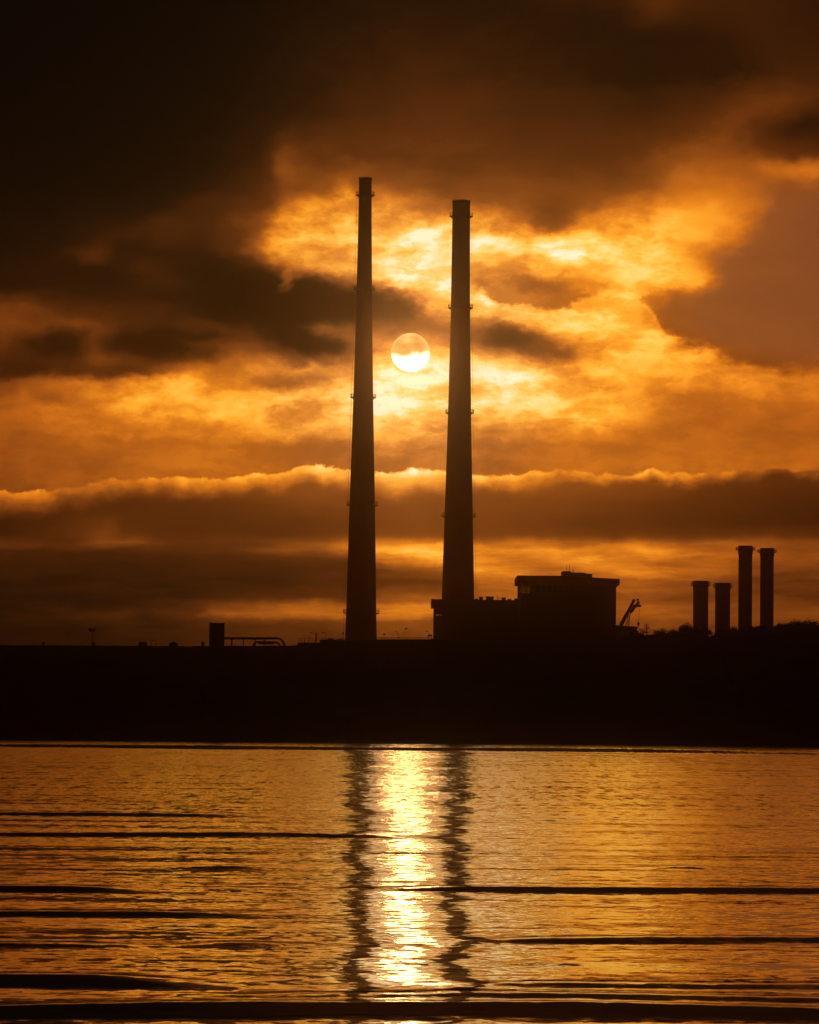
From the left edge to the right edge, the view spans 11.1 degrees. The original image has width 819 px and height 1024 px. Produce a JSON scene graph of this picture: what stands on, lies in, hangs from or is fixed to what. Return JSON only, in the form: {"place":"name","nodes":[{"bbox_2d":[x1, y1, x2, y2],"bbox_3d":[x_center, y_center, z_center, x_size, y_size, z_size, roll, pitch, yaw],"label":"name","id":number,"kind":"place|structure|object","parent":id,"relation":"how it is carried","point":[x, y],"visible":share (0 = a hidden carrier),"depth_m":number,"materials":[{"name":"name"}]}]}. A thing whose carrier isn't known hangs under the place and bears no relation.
{"place":"outdoors","nodes":[
{"label":"outdoors","id":0,"kind":"place"},
{"bbox_2d":[0,739,818,1023],"bbox_3d":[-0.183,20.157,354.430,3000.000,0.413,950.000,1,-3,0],"label":"water","id":1,"kind":"structure","parent":0,"point":[209,882],"depth_m":44.96,"materials":[{"name":"orange liquid"}]},
{"bbox_2d":[0,625,818,745],"bbox_3d":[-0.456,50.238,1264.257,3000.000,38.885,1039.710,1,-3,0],"label":"headland","id":2,"kind":"structure","parent":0,"point":[760,687],"depth_m":843.46,"materials":[{"name":"black plant"}]},
{"bbox_2d":[89,628,94,642],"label":"floodlight mast","id":3,"kind":"object","parent":2,"relation":"on","point":[92,630],"visible":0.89,"depth_m":914.75,"materials":[{"name":"metal"}]},
{"bbox_2d":[138,642,146,645],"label":"cabin","id":4,"kind":"object","parent":2,"relation":"on","point":[142,644],"visible":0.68,"depth_m":916.23,"materials":[{"name":"metal"}]},
{"bbox_2d":[169,642,177,645],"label":"cabin","id":5,"kind":"object","parent":2,"relation":"on","point":[173,644],"visible":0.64,"depth_m":916.23,"materials":[{"name":"metal"}]},
{"bbox_2d":[209,623,224,645],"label":"switch tower","id":6,"kind":"structure","parent":2,"relation":"on","point":[216,633],"depth_m":914.86,"materials":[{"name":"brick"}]},
{"bbox_2d":[213,638,216,645],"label":"door","id":7,"kind":"structure","parent":6,"relation":"in","point":[214,639],"depth_m":914.67,"materials":[{"name":"paint"}]},
{"bbox_2d":[222,637,285,645],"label":"pipe rack","id":8,"kind":"object","parent":2,"relation":"on","point":[264,642],"visible":0.86,"depth_m":914.59,"materials":[{"name":"metal"}]},
{"bbox_2d":[298,638,345,644],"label":"plant cabin","id":9,"kind":"object","parent":2,"relation":"on","point":[323,641],"visible":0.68,"depth_m":917.80,"materials":[{"name":"metal"}]},
{"bbox_2d":[343,177,378,640],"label":"chimney","id":10,"kind":"object","parent":2,"relation":"on","point":[360,613],"visible":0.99,"depth_m":1584.93,"materials":[{"name":"concrete"}]},
{"bbox_2d":[377,637,432,638],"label":"railing","id":11,"kind":"object","parent":2,"relation":"on","point":[404,637],"visible":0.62,"depth_m":912.80,"materials":[{"name":"metal"}]},
{"bbox_2d":[442,199,475,599],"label":"chimney","id":12,"kind":"object","parent":2,"relation":"on","point":[458,570],"visible":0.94,"depth_m":1655.39,"materials":[{"name":"concrete"}]},
{"bbox_2d":[431,595,519,640],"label":"turbine hall","id":13,"kind":"structure","parent":2,"relation":"on","point":[489,618],"depth_m":1502.95,"materials":[{"name":"brick"}]},
{"bbox_2d":[435,612,443,615],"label":"window frame","id":14,"kind":"structure","parent":13,"relation":"in","point":[436,613],"depth_m":1503.62,"materials":[{"name":"paint"}]},
{"bbox_2d":[614,625,637,636],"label":"workshop","id":15,"kind":"structure","parent":2,"relation":"on","point":[620,630],"depth_m":1439.88,"materials":[{"name":"metal"}]},
{"bbox_2d":[618,599,640,627],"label":"crane","id":16,"kind":"object","parent":2,"relation":"on","point":[626,615],"visible":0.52,"depth_m":1459.86,"materials":[{"name":"paint"}]},
{"bbox_2d":[628,630,643,635],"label":"bush","id":17,"kind":"object","parent":2,"relation":"on","point":[634,633],"visible":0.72,"depth_m":916.58,"materials":[{"name":"black plant"}]},
{"bbox_2d":[637,623,651,634],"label":"bare tree","id":18,"kind":"object","parent":2,"relation":"on","point":[644,631],"visible":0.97,"depth_m":915.23,"materials":[{"name":"black plant"}]},
{"bbox_2d":[652,627,673,633],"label":"bush","id":19,"kind":"object","parent":2,"relation":"on","point":[664,631],"visible":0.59,"depth_m":912.54,"materials":[{"name":"black plant"}]},
{"bbox_2d":[667,628,677,633],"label":"bush","id":20,"kind":"object","parent":2,"relation":"on","point":[674,631],"visible":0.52,"depth_m":917.26,"materials":[{"name":"black plant"}]},
{"bbox_2d":[678,622,696,632],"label":"tree","id":21,"kind":"object","parent":2,"relation":"on","point":[685,629],"visible":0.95,"depth_m":913.43,"materials":[{"name":"black plant"}]},
{"bbox_2d":[691,581,710,631],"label":"stack","id":22,"kind":"object","parent":2,"relation":"on","point":[700,604],"visible":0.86,"depth_m":1498.07,"materials":[{"name":"concrete"}]},
{"bbox_2d":[694,627,712,636],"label":"tree","id":23,"kind":"object","parent":2,"relation":"on","point":[704,632],"visible":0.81,"depth_m":911.27,"materials":[{"name":"black plant"}]},
{"bbox_2d":[713,629,728,634],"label":"bush","id":24,"kind":"object","parent":2,"relation":"on","point":[719,631],"visible":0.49,"depth_m":914.27,"materials":[{"name":"black plant"}]},
{"bbox_2d":[713,583,731,632],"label":"stack","id":25,"kind":"object","parent":2,"relation":"on","point":[722,606],"visible":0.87,"depth_m":1518.02,"materials":[{"name":"concrete"}]},
{"bbox_2d":[726,626,739,631],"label":"tree","id":26,"kind":"object","parent":2,"relation":"on","point":[733,629],"visible":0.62,"depth_m":916.00,"materials":[{"name":"black plant"}]},
{"bbox_2d":[736,545,754,629],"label":"stack","id":27,"kind":"object","parent":2,"relation":"on","point":[745,552],"visible":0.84,"depth_m":1498.78,"materials":[{"name":"metal"}]},
{"bbox_2d":[737,625,757,630],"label":"tree","id":28,"kind":"object","parent":2,"relation":"on","point":[749,628],"visible":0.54,"depth_m":912.39,"materials":[{"name":"black plant"}]},
{"bbox_2d":[756,625,769,629],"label":"tree","id":29,"kind":"object","parent":2,"relation":"on","point":[761,627],"visible":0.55,"depth_m":915.36,"materials":[{"name":"black plant"}]},
{"bbox_2d":[757,548,776,628],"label":"stack","id":30,"kind":"object","parent":2,"relation":"on","point":[766,587],"visible":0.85,"depth_m":1518.74,"materials":[{"name":"metal"}]},
{"bbox_2d":[773,623,787,628],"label":"tree","id":31,"kind":"object","parent":2,"relation":"on","point":[779,625],"visible":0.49,"depth_m":913.58,"materials":[{"name":"black plant"}]},
{"bbox_2d":[782,619,797,626],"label":"tree","id":32,"kind":"object","parent":2,"relation":"on","point":[790,623],"visible":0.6,"depth_m":916.38,"materials":[{"name":"black plant"}]},
{"bbox_2d":[794,619,817,626],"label":"tree","id":33,"kind":"object","parent":2,"relation":"on","point":[798,623],"visible":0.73,"depth_m":913.59,"materials":[{"name":"black plant"}]},
{"bbox_2d":[0,0,818,645],"label":"sky","id":34,"kind":"structure","parent":0,"point":[179,179],"materials":[{"name":"orange"}]},
{"bbox_2d":[515,565,619,639],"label":"boiler house","id":35,"kind":"structure","parent":0,"point":[569,604],"depth_m":1500.20,"materials":[{"name":"paint"}]},
{"bbox_2d":[520,583,532,592],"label":"window frame","id":36,"kind":"structure","parent":35,"relation":"in","point":[524,587],"depth_m":1501.06,"materials":[{"name":"paint"}]},
{"bbox_2d":[536,585,540,591],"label":"window","id":37,"kind":"structure","parent":35,"relation":"in","point":[538,587],"depth_m":1500.69,"materials":[{"name":"black glass"}]},
{"bbox_2d":[541,585,545,591],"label":"window","id":38,"kind":"structure","parent":35,"relation":"in","point":[543,587],"depth_m":1500.69,"materials":[{"name":"black glass"}]},
{"bbox_2d":[547,585,551,591],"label":"window","id":39,"kind":"structure","parent":35,"relation":"in","point":[549,587],"depth_m":1500.69,"materials":[{"name":"black glass"}]},
{"bbox_2d":[558,585,562,591],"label":"window","id":40,"kind":"structure","parent":35,"relation":"in","point":[560,587],"depth_m":1500.69,"materials":[{"name":"black glass"}]},
{"bbox_2d":[564,585,568,591],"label":"window","id":41,"kind":"structure","parent":35,"relation":"in","point":[566,587],"depth_m":1500.69,"materials":[{"name":"black glass"}]},
{"bbox_2d":[569,585,573,591],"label":"window","id":42,"kind":"structure","parent":35,"relation":"in","point":[571,587],"depth_m":1500.69,"materials":[{"name":"black glass"}]}
]}

